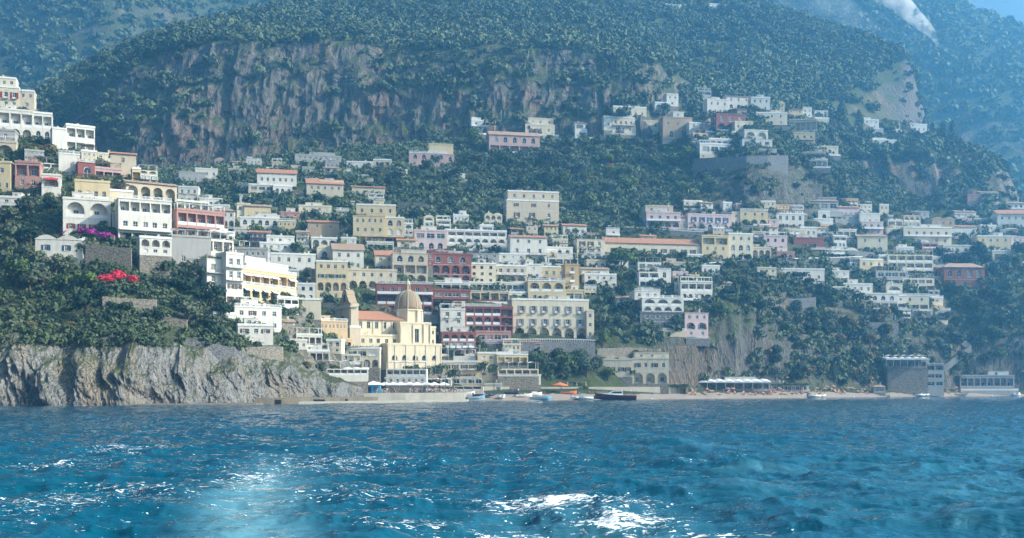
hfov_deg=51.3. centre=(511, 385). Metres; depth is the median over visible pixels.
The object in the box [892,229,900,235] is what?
broadleaf tree
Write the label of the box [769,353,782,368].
broadleaf tree
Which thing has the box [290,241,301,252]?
broadleaf tree
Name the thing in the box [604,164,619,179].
broadleaf tree
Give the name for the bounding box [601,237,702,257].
long convent
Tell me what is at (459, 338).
terraced house
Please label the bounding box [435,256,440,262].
window
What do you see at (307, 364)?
shrub
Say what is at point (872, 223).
terraced house
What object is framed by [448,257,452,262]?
window
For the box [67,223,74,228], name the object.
window
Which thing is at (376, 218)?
yellow palazzo
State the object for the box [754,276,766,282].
broadleaf tree
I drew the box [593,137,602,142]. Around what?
broadleaf tree
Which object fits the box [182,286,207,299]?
olive tree
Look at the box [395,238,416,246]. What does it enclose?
terraced house
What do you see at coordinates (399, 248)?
stone wall
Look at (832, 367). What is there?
cypress tree
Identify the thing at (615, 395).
motor yacht
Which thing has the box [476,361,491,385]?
umbrella pine
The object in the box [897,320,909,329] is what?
olive tree
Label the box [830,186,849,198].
broadleaf tree
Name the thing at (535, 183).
broadleaf tree
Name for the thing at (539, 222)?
broadleaf tree
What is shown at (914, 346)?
broadleaf tree
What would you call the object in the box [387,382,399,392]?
white parasol
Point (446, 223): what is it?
terraced house
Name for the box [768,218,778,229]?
terraced house
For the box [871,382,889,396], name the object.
beach hut
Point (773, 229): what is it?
terraced house
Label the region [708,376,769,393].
beach pavilion
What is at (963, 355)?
broadleaf tree
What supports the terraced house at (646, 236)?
on the hillside
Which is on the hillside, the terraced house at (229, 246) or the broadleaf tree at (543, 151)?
the broadleaf tree at (543, 151)
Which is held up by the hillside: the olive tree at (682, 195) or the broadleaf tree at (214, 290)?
the olive tree at (682, 195)
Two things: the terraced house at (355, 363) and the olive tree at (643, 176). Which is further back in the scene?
the olive tree at (643, 176)
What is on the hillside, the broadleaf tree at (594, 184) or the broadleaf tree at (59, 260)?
the broadleaf tree at (594, 184)
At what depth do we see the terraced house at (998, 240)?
611.69 m
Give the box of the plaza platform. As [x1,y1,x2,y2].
[364,392,466,399]
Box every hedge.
[568,385,588,388]
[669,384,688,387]
[770,382,809,385]
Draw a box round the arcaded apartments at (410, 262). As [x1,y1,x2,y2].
[391,246,427,283]
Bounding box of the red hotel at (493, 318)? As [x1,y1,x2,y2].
[462,302,513,333]
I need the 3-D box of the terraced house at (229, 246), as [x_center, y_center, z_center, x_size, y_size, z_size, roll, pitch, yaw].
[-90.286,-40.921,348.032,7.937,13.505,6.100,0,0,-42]
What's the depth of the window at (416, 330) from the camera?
375.56 m
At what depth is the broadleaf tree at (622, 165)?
611.95 m
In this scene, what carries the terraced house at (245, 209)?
on the hillside
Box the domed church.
[334,279,441,380]
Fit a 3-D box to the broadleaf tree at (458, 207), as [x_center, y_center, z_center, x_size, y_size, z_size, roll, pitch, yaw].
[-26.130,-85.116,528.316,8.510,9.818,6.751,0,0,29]
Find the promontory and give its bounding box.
[850,139,1018,208]
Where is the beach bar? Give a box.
[562,381,589,384]
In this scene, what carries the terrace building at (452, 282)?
on the hillside
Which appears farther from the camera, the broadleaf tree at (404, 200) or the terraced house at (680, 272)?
the broadleaf tree at (404, 200)
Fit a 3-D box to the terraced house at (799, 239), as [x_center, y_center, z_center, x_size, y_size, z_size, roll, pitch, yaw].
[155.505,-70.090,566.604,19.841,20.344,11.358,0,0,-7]
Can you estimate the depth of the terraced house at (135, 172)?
377.40 m
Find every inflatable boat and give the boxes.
[472,393,494,395]
[571,395,594,399]
[807,394,825,396]
[913,393,928,395]
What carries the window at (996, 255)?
in the terraced house at (996, 254)
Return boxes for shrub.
[4,317,24,328]
[21,145,38,149]
[24,320,38,326]
[39,143,58,153]
[50,311,61,318]
[66,321,78,327]
[75,227,87,232]
[86,228,99,236]
[96,274,114,282]
[97,232,114,238]
[109,269,126,280]
[126,275,138,281]
[302,270,310,276]
[302,361,311,367]
[315,362,326,368]
[912,205,924,210]
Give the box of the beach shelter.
[676,387,688,394]
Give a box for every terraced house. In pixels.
[0,75,36,110]
[0,127,18,157]
[0,158,14,191]
[0,192,32,209]
[14,157,43,189]
[24,144,43,160]
[33,155,58,172]
[41,170,61,197]
[50,123,94,151]
[58,150,80,174]
[62,173,110,235]
[75,158,121,178]
[80,144,97,161]
[97,150,109,161]
[109,151,136,178]
[110,183,133,207]
[111,212,114,226]
[121,179,178,201]
[122,181,136,197]
[130,166,140,179]
[136,234,171,277]
[138,164,157,182]
[169,228,211,263]
[172,202,225,234]
[177,193,208,209]
[178,167,217,185]
[178,184,200,200]
[180,229,233,261]
[198,255,223,298]
[199,194,222,203]
[205,228,234,243]
[207,201,229,210]
[210,299,281,337]
[214,157,222,162]
[214,207,235,228]
[216,250,244,301]
[227,239,249,251]
[228,166,245,172]
[231,243,269,262]
[233,226,250,238]
[235,211,279,237]
[236,202,271,221]
[237,182,248,191]
[237,318,279,346]
[246,156,261,164]
[248,168,296,198]
[249,230,270,246]
[266,158,282,168]
[270,251,315,277]
[272,184,292,194]
[275,291,298,314]
[277,218,295,232]
[280,208,299,220]
[282,316,295,324]
[287,267,299,282]
[287,339,307,357]
[291,150,341,168]
[291,189,302,193]
[295,229,309,248]
[296,326,322,359]
[297,281,315,297]
[298,202,331,215]
[299,296,321,329]
[302,165,314,171]
[305,174,318,178]
[305,178,343,200]
[306,219,339,237]
[310,235,336,248]
[310,269,314,282]
[316,244,331,259]
[320,165,338,178]
[325,160,338,166]
[326,337,344,360]
[330,243,364,267]
[336,207,348,213]
[341,234,356,243]
[344,158,391,172]
[345,345,381,382]
[345,354,360,367]
[348,266,396,290]
[351,184,385,198]
[361,173,372,181]
[366,236,393,250]
[368,193,383,199]
[372,250,393,268]
[375,281,470,323]
[386,361,427,392]
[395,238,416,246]
[404,218,412,236]
[412,226,446,249]
[422,215,434,225]
[428,375,451,385]
[433,300,464,307]
[435,215,450,229]
[438,303,464,331]
[439,326,475,357]
[442,347,448,359]
[442,349,477,375]
[451,173,466,181]
[451,210,468,223]
[452,369,482,385]
[463,347,477,355]
[465,259,495,286]
[467,250,499,263]
[469,117,495,138]
[470,287,509,305]
[474,327,510,349]
[480,340,502,346]
[483,211,501,224]
[496,260,526,281]
[499,253,525,264]
[502,339,520,353]
[506,234,547,262]
[509,227,523,234]
[520,340,544,359]
[522,257,541,279]
[524,221,537,235]
[525,117,558,139]
[539,262,561,279]
[540,224,558,236]
[547,243,572,257]
[547,249,556,257]
[547,252,577,264]
[549,234,567,246]
[559,223,586,238]
[561,261,578,293]
[572,237,604,259]
[579,265,616,289]
[580,251,602,258]
[580,284,596,296]
[583,258,605,266]
[586,231,601,237]
[602,227,619,237]
[604,253,627,267]
[613,295,634,309]
[635,257,660,271]
[635,266,661,289]
[636,233,657,238]
[652,93,678,114]
[652,267,670,290]
[659,111,692,144]
[661,258,693,268]
[671,268,687,279]
[674,276,712,301]
[681,216,689,229]
[682,196,702,212]
[682,212,732,231]
[684,309,709,345]
[686,121,705,136]
[688,272,699,278]
[689,129,708,144]
[696,137,738,157]
[696,233,728,261]
[698,87,710,100]
[698,263,719,275]
[699,201,714,213]
[701,121,714,136]
[702,95,749,113]
[707,3,719,12]
[708,225,724,234]
[713,281,731,295]
[719,201,731,213]
[723,231,753,259]
[728,208,767,230]
[730,120,752,134]
[732,108,747,113]
[732,200,743,210]
[747,95,769,111]
[748,229,765,242]
[752,266,777,283]
[753,244,775,264]
[755,110,788,132]
[758,223,770,226]
[760,200,779,217]
[761,231,787,248]
[764,225,778,234]
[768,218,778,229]
[771,247,796,266]
[773,101,784,111]
[775,209,804,234]
[776,203,788,212]
[781,225,799,238]
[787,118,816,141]
[788,109,802,115]
[789,203,806,221]
[791,234,826,253]
[792,130,818,151]
[799,225,816,236]
[800,149,830,178]
[802,107,811,117]
[808,184,835,199]
[810,199,860,216]
[813,109,828,122]
[813,211,832,226]
[817,227,832,241]
[821,144,840,160]
[825,246,844,256]
[827,225,856,244]
[829,268,849,282]
[830,233,846,249]
[834,214,858,225]
[837,198,858,205]
[844,247,857,250]
[846,257,859,270]
[853,235,886,252]
[853,257,882,277]
[857,210,883,234]
[858,201,874,212]
[863,117,883,133]
[867,137,896,146]
[876,203,892,218]
[881,281,904,305]
[883,225,901,238]
[885,218,902,227]
[892,244,913,252]
[898,212,920,226]
[898,294,907,315]
[898,307,910,318]
[900,217,954,245]
[901,273,933,290]
[904,211,928,220]
[909,122,926,132]
[917,239,937,251]
[927,286,939,295]
[930,295,950,315]
[930,305,947,324]
[931,276,941,284]
[933,256,946,265]
[938,245,972,252]
[950,209,975,217]
[951,214,972,224]
[951,225,977,239]
[964,191,998,210]
[971,232,1010,249]
[972,215,987,223]
[976,223,996,234]
[989,248,1023,265]
[990,210,1023,229]
[998,202,1023,209]
[998,229,1009,234]
[1003,228,1019,235]
[1011,236,1023,249]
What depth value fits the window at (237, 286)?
325.10 m
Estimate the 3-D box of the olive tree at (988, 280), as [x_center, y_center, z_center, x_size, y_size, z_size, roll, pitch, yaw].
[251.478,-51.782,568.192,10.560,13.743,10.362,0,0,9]
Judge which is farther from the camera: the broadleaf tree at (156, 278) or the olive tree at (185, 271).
the olive tree at (185, 271)
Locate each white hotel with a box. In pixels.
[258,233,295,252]
[446,223,506,251]
[832,279,898,319]
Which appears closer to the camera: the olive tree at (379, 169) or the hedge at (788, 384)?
the hedge at (788, 384)
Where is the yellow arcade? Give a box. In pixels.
[509,277,583,298]
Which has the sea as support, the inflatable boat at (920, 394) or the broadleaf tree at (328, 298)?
the inflatable boat at (920, 394)
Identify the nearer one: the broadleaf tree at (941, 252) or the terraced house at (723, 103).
the broadleaf tree at (941, 252)
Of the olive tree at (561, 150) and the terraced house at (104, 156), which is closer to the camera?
the terraced house at (104, 156)
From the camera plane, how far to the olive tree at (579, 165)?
611.49 m
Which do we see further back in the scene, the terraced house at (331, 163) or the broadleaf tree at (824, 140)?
the broadleaf tree at (824, 140)
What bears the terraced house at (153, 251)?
on the headland
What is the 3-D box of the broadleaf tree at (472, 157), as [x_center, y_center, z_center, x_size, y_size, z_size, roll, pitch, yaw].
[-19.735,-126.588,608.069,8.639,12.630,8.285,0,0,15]
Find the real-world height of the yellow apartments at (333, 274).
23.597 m
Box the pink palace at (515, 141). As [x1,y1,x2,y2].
[486,131,540,152]
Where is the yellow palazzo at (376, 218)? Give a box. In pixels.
[353,200,404,242]
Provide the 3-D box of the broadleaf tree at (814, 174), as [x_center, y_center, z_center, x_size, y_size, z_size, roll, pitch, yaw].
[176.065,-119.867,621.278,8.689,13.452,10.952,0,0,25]
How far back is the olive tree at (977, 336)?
544.18 m
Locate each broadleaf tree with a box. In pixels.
[0,220,22,239]
[0,236,18,249]
[1,256,33,287]
[17,225,41,245]
[19,272,38,290]
[42,196,61,209]
[44,253,67,273]
[53,273,72,286]
[64,255,77,261]
[67,288,97,317]
[73,271,96,286]
[75,238,102,254]
[91,284,110,298]
[141,306,165,320]
[149,273,171,286]
[156,258,175,271]
[167,272,196,293]
[174,295,193,303]
[188,262,205,282]
[199,281,226,305]
[208,324,224,333]
[210,300,231,317]
[247,223,265,230]
[270,226,283,233]
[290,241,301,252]
[299,213,310,219]
[308,208,319,215]
[313,193,325,201]
[314,212,321,217]
[323,294,333,302]
[331,196,350,207]
[336,215,348,229]
[345,214,352,228]
[350,181,361,185]
[368,171,379,178]
[384,177,397,186]
[400,198,409,201]
[408,209,421,217]
[410,165,420,173]
[421,159,433,169]
[445,198,455,207]
[453,204,465,210]
[465,126,481,147]
[471,154,483,161]
[473,152,489,163]
[493,149,509,165]
[508,175,527,187]
[509,157,518,163]
[516,167,528,175]
[524,173,537,184]
[528,353,541,361]
[529,168,542,177]
[529,356,549,373]
[531,179,541,188]
[532,219,544,225]
[538,146,556,166]
[538,167,558,184]
[542,355,561,374]
[543,149,562,165]
[549,348,566,358]
[553,166,565,173]
[554,171,569,185]
[554,353,575,377]
[561,134,576,147]
[563,146,577,154]
[567,350,588,373]
[571,347,590,361]
[576,191,598,211]
[577,170,590,179]
[577,357,598,377]
[584,181,598,188]
[586,279,596,284]
[587,145,597,150]
[591,357,603,373]
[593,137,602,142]
[594,312,607,326]
[595,178,612,190]
[596,328,611,346]
[601,367,616,381]
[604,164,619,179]
[606,290,618,303]
[606,325,617,337]
[612,189,623,197]
[612,317,622,326]
[613,148,622,153]
[613,283,630,295]
[616,163,626,174]
[617,299,635,309]
[618,175,639,188]
[623,164,631,174]
[624,309,634,318]
[627,170,639,183]
[631,137,643,147]
[671,314,683,326]
[673,180,689,192]
[680,146,698,162]
[696,171,706,181]
[705,180,717,190]
[709,274,727,286]
[711,303,726,316]
[717,152,728,156]
[721,306,732,318]
[722,257,737,268]
[726,277,736,284]
[733,273,751,280]
[738,276,755,288]
[739,290,755,305]
[742,219,751,226]
[744,254,751,263]
[752,291,763,301]
[752,298,771,314]
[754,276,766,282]
[764,348,771,358]
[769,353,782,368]
[770,306,783,324]
[770,367,783,381]
[781,322,795,336]
[783,317,795,324]
[788,368,803,382]
[789,301,802,315]
[789,334,800,341]
[793,316,801,323]
[794,340,803,348]
[797,329,805,337]
[805,321,819,329]
[807,169,821,183]
[807,309,821,320]
[810,316,821,322]
[816,281,832,296]
[816,297,825,307]
[818,136,829,144]
[819,311,829,321]
[821,324,837,340]
[824,177,833,187]
[825,341,836,352]
[826,131,838,140]
[826,314,839,321]
[827,295,839,307]
[829,224,838,232]
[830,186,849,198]
[831,163,846,173]
[832,288,841,296]
[832,355,842,362]
[833,338,843,344]
[834,332,846,342]
[838,199,849,205]
[839,314,853,323]
[841,223,854,228]
[842,132,857,142]
[842,323,855,340]
[842,328,858,347]
[848,319,860,327]
[849,146,864,160]
[851,346,862,352]
[851,352,864,366]
[851,366,862,379]
[853,357,862,367]
[855,190,868,199]
[855,327,866,339]
[856,349,870,359]
[860,166,873,174]
[862,331,880,345]
[864,375,874,387]
[865,366,876,372]
[871,144,888,158]
[873,313,884,321]
[875,356,885,366]
[877,306,893,321]
[878,170,887,178]
[878,323,890,338]
[884,323,892,338]
[888,304,900,320]
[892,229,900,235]
[902,237,911,245]
[903,147,917,161]
[909,343,919,350]
[919,171,930,181]
[920,149,930,158]
[927,342,936,351]
[929,356,936,362]
[931,187,948,198]
[933,248,945,256]
[934,341,944,354]
[940,251,961,262]
[940,280,962,298]
[940,326,954,334]
[953,351,969,369]
[957,254,968,262]
[958,252,974,262]
[968,241,987,259]
[979,353,991,370]
[980,323,998,339]
[983,255,992,261]
[987,264,1002,276]
[991,308,1010,329]
[994,345,1008,370]
[996,295,1011,307]
[997,277,1015,290]
[1004,308,1019,328]
[1010,241,1023,257]
[1011,253,1023,269]
[1012,350,1023,368]
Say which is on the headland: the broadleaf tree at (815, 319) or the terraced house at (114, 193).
the terraced house at (114, 193)
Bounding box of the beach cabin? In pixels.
[770,380,808,393]
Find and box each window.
[10,92,17,98]
[41,245,49,250]
[62,245,70,250]
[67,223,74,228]
[84,167,90,177]
[228,283,234,288]
[235,284,241,289]
[240,329,248,332]
[249,311,256,315]
[261,329,269,333]
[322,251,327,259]
[358,351,365,355]
[369,351,376,355]
[397,255,402,261]
[408,256,413,261]
[414,329,418,342]
[416,233,423,237]
[418,256,423,261]
[427,233,434,238]
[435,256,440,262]
[436,234,444,238]
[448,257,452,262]
[460,257,465,262]
[482,227,491,229]
[486,335,492,339]
[494,335,500,339]
[575,294,581,298]
[821,204,827,208]
[830,204,836,208]
[967,270,971,276]
[995,254,1004,259]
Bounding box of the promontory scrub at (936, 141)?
[848,128,1023,221]
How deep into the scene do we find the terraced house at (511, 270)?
463.54 m
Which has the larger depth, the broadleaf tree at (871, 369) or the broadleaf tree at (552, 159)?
the broadleaf tree at (552, 159)
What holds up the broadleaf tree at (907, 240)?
on the hillside
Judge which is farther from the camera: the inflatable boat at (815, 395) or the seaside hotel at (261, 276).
the inflatable boat at (815, 395)
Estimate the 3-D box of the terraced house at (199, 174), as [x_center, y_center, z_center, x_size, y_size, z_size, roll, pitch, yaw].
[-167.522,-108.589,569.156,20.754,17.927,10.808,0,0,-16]
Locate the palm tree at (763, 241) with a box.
[757,240,767,246]
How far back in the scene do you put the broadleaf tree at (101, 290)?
294.27 m
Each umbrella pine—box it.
[108,301,133,320]
[403,364,419,368]
[421,365,435,377]
[432,363,447,391]
[447,368,461,392]
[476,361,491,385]
[488,363,501,375]
[606,246,637,270]
[678,251,687,255]
[791,271,809,286]
[804,277,816,283]
[950,332,967,350]
[970,336,987,355]
[984,327,1005,355]
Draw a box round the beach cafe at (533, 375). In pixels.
[504,374,540,390]
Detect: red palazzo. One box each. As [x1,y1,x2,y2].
[427,248,472,286]
[710,113,745,135]
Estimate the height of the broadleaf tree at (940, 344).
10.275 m
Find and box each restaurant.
[321,315,352,346]
[326,360,367,392]
[469,279,525,294]
[474,347,538,390]
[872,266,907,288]
[882,355,943,395]
[958,371,1018,394]
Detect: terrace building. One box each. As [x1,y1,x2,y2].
[307,344,329,372]
[433,278,469,288]
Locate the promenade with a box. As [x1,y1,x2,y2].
[459,387,682,393]
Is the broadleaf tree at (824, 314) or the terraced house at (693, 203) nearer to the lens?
the broadleaf tree at (824, 314)
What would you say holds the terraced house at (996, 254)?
on the hillside
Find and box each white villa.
[0,104,52,138]
[35,234,84,271]
[114,194,171,237]
[571,121,600,141]
[628,287,686,336]
[738,128,776,153]
[777,267,826,290]
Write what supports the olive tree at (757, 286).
on the hillside
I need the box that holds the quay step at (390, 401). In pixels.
[299,399,468,403]
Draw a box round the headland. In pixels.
[0,132,388,406]
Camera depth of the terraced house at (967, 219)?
651.73 m
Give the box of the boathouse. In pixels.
[484,380,501,389]
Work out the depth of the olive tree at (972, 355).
541.91 m
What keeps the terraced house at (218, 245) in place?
on the headland
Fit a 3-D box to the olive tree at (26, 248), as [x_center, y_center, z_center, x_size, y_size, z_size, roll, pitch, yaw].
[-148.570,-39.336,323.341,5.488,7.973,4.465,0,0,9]
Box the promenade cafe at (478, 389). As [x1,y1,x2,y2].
[428,378,483,393]
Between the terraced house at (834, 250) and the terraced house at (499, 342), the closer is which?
the terraced house at (499, 342)
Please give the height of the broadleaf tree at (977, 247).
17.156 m
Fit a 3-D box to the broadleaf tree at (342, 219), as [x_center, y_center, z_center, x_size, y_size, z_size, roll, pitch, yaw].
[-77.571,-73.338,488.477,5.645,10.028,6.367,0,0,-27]
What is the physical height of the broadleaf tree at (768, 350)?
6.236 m
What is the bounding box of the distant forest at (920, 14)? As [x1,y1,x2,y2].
[0,0,1023,197]
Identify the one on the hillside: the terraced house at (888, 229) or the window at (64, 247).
the terraced house at (888, 229)
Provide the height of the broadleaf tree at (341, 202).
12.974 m
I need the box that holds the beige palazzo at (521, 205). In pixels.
[503,189,559,229]
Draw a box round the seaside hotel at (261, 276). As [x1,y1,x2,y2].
[243,256,297,302]
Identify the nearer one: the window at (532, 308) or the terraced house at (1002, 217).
the window at (532, 308)
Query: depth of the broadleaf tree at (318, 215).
497.02 m
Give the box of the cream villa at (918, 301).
[898,293,931,322]
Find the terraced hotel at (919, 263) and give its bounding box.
[873,250,932,277]
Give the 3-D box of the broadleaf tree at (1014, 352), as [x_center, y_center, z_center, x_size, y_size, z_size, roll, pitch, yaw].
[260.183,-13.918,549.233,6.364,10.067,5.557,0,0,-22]
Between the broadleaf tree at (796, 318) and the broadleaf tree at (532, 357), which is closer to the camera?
the broadleaf tree at (532, 357)
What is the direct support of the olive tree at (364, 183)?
on the hillside
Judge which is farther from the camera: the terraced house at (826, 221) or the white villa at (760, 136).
the white villa at (760, 136)
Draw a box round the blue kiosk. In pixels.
[368,381,381,392]
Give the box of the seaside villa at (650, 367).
[602,348,668,393]
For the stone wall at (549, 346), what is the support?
on the hillside
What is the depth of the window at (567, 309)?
425.46 m
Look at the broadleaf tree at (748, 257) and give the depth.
518.98 m
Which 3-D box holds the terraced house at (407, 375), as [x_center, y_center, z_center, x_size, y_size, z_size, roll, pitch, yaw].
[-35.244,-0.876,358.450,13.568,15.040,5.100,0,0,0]
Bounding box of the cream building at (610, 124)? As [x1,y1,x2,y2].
[601,104,658,141]
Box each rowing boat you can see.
[466,395,484,399]
[503,391,520,393]
[514,393,531,396]
[530,395,550,399]
[560,391,576,393]
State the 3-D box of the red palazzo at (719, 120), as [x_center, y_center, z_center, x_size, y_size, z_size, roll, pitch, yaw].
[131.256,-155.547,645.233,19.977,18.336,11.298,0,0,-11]
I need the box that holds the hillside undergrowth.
[141,103,1023,381]
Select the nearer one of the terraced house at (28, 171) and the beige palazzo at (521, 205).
the terraced house at (28, 171)
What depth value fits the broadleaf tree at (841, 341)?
504.07 m
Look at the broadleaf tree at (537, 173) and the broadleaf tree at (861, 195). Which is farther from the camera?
the broadleaf tree at (861, 195)
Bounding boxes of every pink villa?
[408,142,453,169]
[641,204,682,229]
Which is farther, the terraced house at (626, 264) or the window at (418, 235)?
the terraced house at (626, 264)
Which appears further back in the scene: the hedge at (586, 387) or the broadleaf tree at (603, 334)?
the broadleaf tree at (603, 334)
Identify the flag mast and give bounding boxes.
[236,316,236,349]
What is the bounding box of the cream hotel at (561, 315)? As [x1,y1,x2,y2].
[507,295,593,338]
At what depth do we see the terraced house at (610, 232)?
524.16 m
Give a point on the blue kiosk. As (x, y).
(373, 386)
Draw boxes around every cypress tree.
[829,361,836,380]
[834,101,848,129]
[854,109,863,131]
[922,115,928,129]
[929,122,935,132]
[939,121,947,134]
[948,120,956,140]
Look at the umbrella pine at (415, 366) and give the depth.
365.40 m
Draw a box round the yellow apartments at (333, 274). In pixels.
[315,258,347,299]
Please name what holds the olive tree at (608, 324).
on the hillside
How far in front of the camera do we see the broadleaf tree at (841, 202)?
619.29 m
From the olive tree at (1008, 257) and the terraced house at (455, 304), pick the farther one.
the olive tree at (1008, 257)
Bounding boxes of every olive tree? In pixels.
[0,206,17,223]
[0,250,13,264]
[13,243,30,253]
[15,195,35,210]
[19,250,46,262]
[29,262,54,285]
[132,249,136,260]
[174,294,193,303]
[175,300,202,320]
[178,267,198,279]
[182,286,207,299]
[201,313,222,324]
[330,169,340,178]
[330,196,339,202]
[360,181,375,187]
[372,167,382,172]
[391,167,406,180]
[432,154,440,162]
[446,190,456,197]
[449,167,462,175]
[459,150,473,156]
[461,201,475,207]
[501,177,515,190]
[551,184,560,190]
[557,148,565,153]
[558,160,575,172]
[563,155,585,167]
[573,161,586,171]
[583,186,599,192]
[600,153,615,163]
[602,315,616,323]
[602,323,615,327]
[606,134,623,144]
[616,315,628,321]
[639,174,648,181]
[642,138,655,147]
[648,324,662,337]
[649,155,660,167]
[666,153,680,165]
[675,193,686,199]
[719,267,726,277]
[723,285,738,293]
[735,173,747,183]
[750,184,759,193]
[750,283,761,290]
[772,344,782,353]
[792,182,800,189]
[794,361,806,370]
[802,365,816,377]
[808,143,817,149]
[813,362,827,370]
[814,288,825,296]
[814,356,829,362]
[820,318,833,326]
[838,378,847,387]
[845,168,861,177]
[854,374,862,382]
[858,199,865,203]
[866,198,876,204]
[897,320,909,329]
[910,193,919,197]
[927,328,941,337]
[929,201,946,213]
[939,175,949,184]
[942,310,954,319]
[953,314,966,322]
[964,353,975,369]
[970,334,984,353]
[975,298,988,308]
[976,276,995,285]
[977,252,988,259]
[981,285,1000,301]
[997,289,1014,296]
[998,254,1017,261]
[1001,262,1012,270]
[1016,304,1023,313]
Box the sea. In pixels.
[0,396,1023,537]
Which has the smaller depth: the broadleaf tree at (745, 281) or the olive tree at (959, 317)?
the broadleaf tree at (745, 281)
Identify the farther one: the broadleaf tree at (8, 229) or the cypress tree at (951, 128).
the cypress tree at (951, 128)
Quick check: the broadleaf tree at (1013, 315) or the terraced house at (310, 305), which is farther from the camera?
the broadleaf tree at (1013, 315)
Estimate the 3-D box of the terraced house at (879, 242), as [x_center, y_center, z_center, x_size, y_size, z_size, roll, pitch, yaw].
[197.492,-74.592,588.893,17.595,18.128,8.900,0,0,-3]
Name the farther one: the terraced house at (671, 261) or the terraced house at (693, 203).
the terraced house at (693, 203)
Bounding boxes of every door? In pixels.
[237,272,240,279]
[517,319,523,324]
[518,306,525,312]
[529,319,536,325]
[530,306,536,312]
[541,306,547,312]
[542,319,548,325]
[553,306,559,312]
[553,319,560,325]
[564,319,571,325]
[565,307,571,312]
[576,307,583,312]
[576,319,583,325]
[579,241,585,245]
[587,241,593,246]
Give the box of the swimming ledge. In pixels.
[124,403,262,405]
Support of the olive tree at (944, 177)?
on the promontory
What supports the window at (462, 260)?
in the red palazzo at (445, 262)
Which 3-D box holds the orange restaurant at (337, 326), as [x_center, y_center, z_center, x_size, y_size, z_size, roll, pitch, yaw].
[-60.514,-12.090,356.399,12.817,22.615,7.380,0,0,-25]
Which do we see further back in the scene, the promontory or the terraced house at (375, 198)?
the promontory
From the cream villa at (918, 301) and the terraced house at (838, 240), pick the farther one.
the terraced house at (838, 240)
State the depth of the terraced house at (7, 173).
363.23 m
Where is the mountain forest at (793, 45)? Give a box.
[29,0,936,161]
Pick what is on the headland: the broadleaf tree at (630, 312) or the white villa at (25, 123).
the white villa at (25, 123)
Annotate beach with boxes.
[466,391,1023,400]
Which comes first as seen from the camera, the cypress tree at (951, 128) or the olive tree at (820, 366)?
the olive tree at (820, 366)
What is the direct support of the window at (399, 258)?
in the arcaded apartments at (410, 262)
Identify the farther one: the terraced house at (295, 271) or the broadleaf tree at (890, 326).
the broadleaf tree at (890, 326)
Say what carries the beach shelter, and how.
on the beach
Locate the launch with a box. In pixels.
[524,391,541,395]
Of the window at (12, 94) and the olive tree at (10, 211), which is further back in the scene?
the window at (12, 94)
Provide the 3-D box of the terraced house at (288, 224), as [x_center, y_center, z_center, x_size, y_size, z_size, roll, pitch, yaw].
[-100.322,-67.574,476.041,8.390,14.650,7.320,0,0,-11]
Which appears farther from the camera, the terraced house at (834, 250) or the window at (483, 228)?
the terraced house at (834, 250)
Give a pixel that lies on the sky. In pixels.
(1015, 8)
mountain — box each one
[0,0,279,88]
[44,0,929,167]
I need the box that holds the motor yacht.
[595,391,636,399]
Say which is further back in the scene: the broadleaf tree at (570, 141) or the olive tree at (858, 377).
the broadleaf tree at (570, 141)
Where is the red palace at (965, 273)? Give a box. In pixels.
[936,263,985,292]
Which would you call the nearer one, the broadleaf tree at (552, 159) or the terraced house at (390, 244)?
the terraced house at (390, 244)
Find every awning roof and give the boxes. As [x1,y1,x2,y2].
[343,367,368,369]
[699,379,770,389]
[882,356,928,365]
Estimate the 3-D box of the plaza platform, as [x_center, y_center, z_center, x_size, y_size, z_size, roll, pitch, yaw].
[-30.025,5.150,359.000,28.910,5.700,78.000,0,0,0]
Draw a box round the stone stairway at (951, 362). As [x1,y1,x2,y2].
[930,304,971,371]
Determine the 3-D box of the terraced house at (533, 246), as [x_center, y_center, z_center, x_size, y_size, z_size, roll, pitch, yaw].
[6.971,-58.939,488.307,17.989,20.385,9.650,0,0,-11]
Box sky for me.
[962,0,1023,23]
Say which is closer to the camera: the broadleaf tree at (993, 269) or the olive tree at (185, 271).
the olive tree at (185, 271)
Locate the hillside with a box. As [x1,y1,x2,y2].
[161,117,1023,394]
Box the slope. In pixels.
[756,0,1023,189]
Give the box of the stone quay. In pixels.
[255,396,377,404]
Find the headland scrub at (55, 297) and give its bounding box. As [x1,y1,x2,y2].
[0,103,346,352]
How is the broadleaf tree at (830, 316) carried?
on the hillside
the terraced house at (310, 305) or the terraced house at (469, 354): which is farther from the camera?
the terraced house at (469, 354)
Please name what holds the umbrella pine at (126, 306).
on the headland
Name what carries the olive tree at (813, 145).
on the hillside
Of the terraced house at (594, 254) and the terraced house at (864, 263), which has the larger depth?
the terraced house at (864, 263)
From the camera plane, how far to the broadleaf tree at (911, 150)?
704.03 m
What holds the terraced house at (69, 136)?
on the headland
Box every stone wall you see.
[69,280,103,287]
[85,244,131,269]
[102,296,156,312]
[160,317,187,327]
[169,336,235,359]
[246,346,282,360]
[254,193,303,203]
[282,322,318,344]
[321,302,339,308]
[394,246,415,252]
[397,201,426,212]
[419,224,506,228]
[501,339,594,358]
[529,338,594,342]
[597,347,660,357]
[608,225,703,237]
[629,265,671,269]
[693,155,787,177]
[709,256,862,264]
[789,297,815,311]
[844,250,874,256]
[860,322,898,338]
[927,250,989,257]
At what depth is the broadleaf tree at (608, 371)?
411.39 m
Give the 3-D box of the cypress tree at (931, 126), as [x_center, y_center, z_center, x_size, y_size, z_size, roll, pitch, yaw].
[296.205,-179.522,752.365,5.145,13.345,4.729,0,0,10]
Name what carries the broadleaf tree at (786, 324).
on the hillside
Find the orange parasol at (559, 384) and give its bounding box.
[552,382,567,385]

